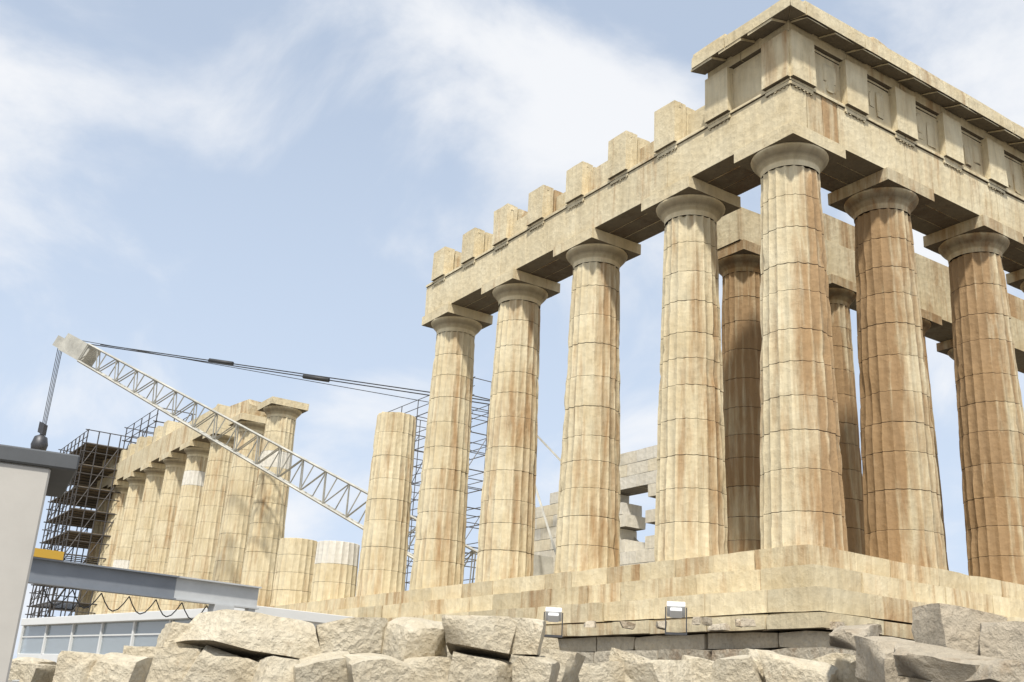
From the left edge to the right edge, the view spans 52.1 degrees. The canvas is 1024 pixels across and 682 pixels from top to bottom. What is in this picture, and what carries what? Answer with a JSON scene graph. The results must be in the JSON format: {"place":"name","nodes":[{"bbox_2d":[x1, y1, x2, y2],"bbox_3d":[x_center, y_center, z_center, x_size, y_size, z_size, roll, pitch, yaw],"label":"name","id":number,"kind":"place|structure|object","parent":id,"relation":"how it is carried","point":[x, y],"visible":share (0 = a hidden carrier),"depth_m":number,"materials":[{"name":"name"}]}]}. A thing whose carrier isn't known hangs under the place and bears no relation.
{"place":"outdoors","nodes":[
{"label":"outdoors","id":0,"kind":"place"},
{"bbox_2d":[0,461,50,681],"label":"wall panel","id":1,"kind":"object","parent":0,"point":[23,489],"visible":1,"depth_m":5.05,"materials":[{"name":"white paint"}]},
{"bbox_2d":[0,444,79,497],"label":"roof edge","id":2,"kind":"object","parent":1,"relation":"on","point":[63,467],"depth_m":5.20,"materials":[{"name":"grey metal"}]},
{"bbox_2d":[28,556,178,599],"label":"gantry beam","id":3,"kind":"structure","parent":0,"point":[70,574],"depth_m":20.72,"materials":[{"name":"grey metal"}]},
{"bbox_2d":[34,548,63,559],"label":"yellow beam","id":4,"kind":"structure","parent":3,"relation":"on","point":[49,554],"depth_m":20.00,"materials":[{"name":"yellow"}]},
{"bbox_2d":[42,586,207,619],"bbox_3d":[-7.561,5.408,21.364,4.095,0.337,0.028,21,-26,-40],"label":"festoon cable","id":5,"kind":"object","parent":3,"relation":"attached to","point":[121,605],"visible":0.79,"depth_m":21.07,"materials":[{"name":"grey plastic"}]},
{"bbox_2d":[174,576,261,611],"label":"gantry beam","id":6,"kind":"structure","parent":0,"point":[216,594],"depth_m":22.35,"materials":[{"name":"grey metal"}]},
{"bbox_2d":[0,0,1023,657],"label":"sky","id":7,"kind":"structure","parent":0,"point":[272,184],"materials":[{"name":"blue"}]},
{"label":"terrace","id":8,"kind":"structure","parent":0,"visible":0},
{"bbox_2d":[13,606,357,680],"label":"office shell","id":9,"kind":"object","parent":8,"relation":"on","point":[179,615],"visible":0.27,"depth_m":27.66},
{"bbox_2d":[20,619,190,653],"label":"window panes","id":10,"kind":"structure","parent":9,"relation":"in","point":[89,644],"depth_m":30.41,"materials":[{"name":"blue glass"}]},
{"bbox_2d":[17,621,323,653],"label":"office frames","id":11,"kind":"structure","parent":9,"relation":"attached to","point":[100,635],"depth_m":30.76,"materials":[{"name":"white metal"}]},
{"bbox_2d":[25,377,491,617],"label":"scaffold","id":12,"kind":"object","parent":8,"relation":"on","point":[64,607],"visible":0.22,"depth_m":76.02,"materials":[{"name":"grey metal"}]},
{"bbox_2d":[42,442,127,588],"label":"scaffold platforms","id":13,"kind":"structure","parent":12,"relation":"on","point":[89,462],"depth_m":78.95,"materials":[{"name":"metal"}]},
{"bbox_2d":[8,608,860,681],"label":"rocks","id":14,"kind":"object","parent":8,"relation":"on","point":[222,645],"visible":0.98,"depth_m":13.03,"materials":[{"name":"beige stone"}]},
{"bbox_2d":[545,631,852,661],"bbox_3d":[-0.547,19.835,57.116,36.321,3.753,74.958,15,-23,-31],"label":"foundation","id":15,"kind":"object","parent":8,"relation":"on","point":[807,645],"visible":0.11,"depth_m":21.81,"materials":[{"name":"grey stone"}]},
{"bbox_2d":[543,607,686,637],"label":"floodlight brackets","id":16,"kind":"object","parent":15,"relation":"on","point":[666,633],"visible":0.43,"depth_m":19.32,"materials":[{"name":"metal"}]},
{"bbox_2d":[545,601,684,621],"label":"floodlights","id":17,"kind":"object","parent":16,"relation":"attached to","point":[674,610],"visible":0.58,"depth_m":19.37,"materials":[{"name":"grey metal"}]},
{"bbox_2d":[268,544,1023,626],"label":"temple steps","id":18,"kind":"structure","parent":15,"relation":"on","point":[807,578],"depth_m":24.36,"materials":[{"name":"stone"}]},
{"bbox_2d":[74,396,415,615],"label":"columns","id":19,"kind":"structure","parent":18,"relation":"on","point":[212,510],"depth_m":53.98,"materials":[{"name":"stone"}]},
{"bbox_2d":[96,399,266,488],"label":"entablature","id":20,"kind":"structure","parent":19,"relation":"on","point":[171,436],"depth_m":68.60,"materials":[{"name":"stone"}]},
{"bbox_2d":[52,333,637,582],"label":"crane boom","id":21,"kind":"object","parent":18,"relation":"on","point":[80,351],"visible":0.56,"depth_m":50.75,"materials":[{"name":"paint"}]},
{"bbox_2d":[42,340,489,423],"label":"crane cables","id":22,"kind":"object","parent":21,"relation":"on","point":[304,376],"visible":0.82,"depth_m":52.10,"materials":[{"name":"grey metal"}]},
{"bbox_2d":[31,422,47,450],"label":"crane hook","id":23,"kind":"object","parent":22,"relation":"attached to","point":[39,441],"visible":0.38,"depth_m":53.78,"materials":[{"name":"metal"}]},
{"bbox_2d":[534,445,657,572],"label":"cella wall","id":24,"kind":"structure","parent":18,"relation":"on","point":[638,469],"depth_m":43.58,"materials":[{"name":"stone"}]},
{"bbox_2d":[409,121,1023,589],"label":"columns","id":25,"kind":"structure","parent":18,"relation":"on","point":[801,463],"depth_m":28.25,"materials":[{"name":"stone"}]},
{"bbox_2d":[425,0,1023,314],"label":"entablature","id":26,"kind":"structure","parent":25,"relation":"on","point":[871,105],"depth_m":29.56,"materials":[{"name":"stone"}]},
{"bbox_2d":[716,207,1023,569],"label":"porch","id":27,"kind":"object","parent":18,"relation":"on","point":[738,241],"visible":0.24,"depth_m":32.84,"materials":[{"name":"stone"}]},
{"bbox_2d":[542,612,913,639],"bbox_3d":[-0.453,18.207,57.710,35.235,0.320,73.891,15,-23,-31],"label":"stone ledge","id":28,"kind":"object","parent":15,"relation":"on","point":[809,621],"visible":0.12,"depth_m":21.19,"materials":[{"name":"stone"}]},
{"bbox_2d":[583,601,1023,681],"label":"boulders","id":29,"kind":"object","parent":8,"relation":"on","point":[949,643],"visible":1,"depth_m":11.22,"materials":[{"name":"beige stone"}]}
]}

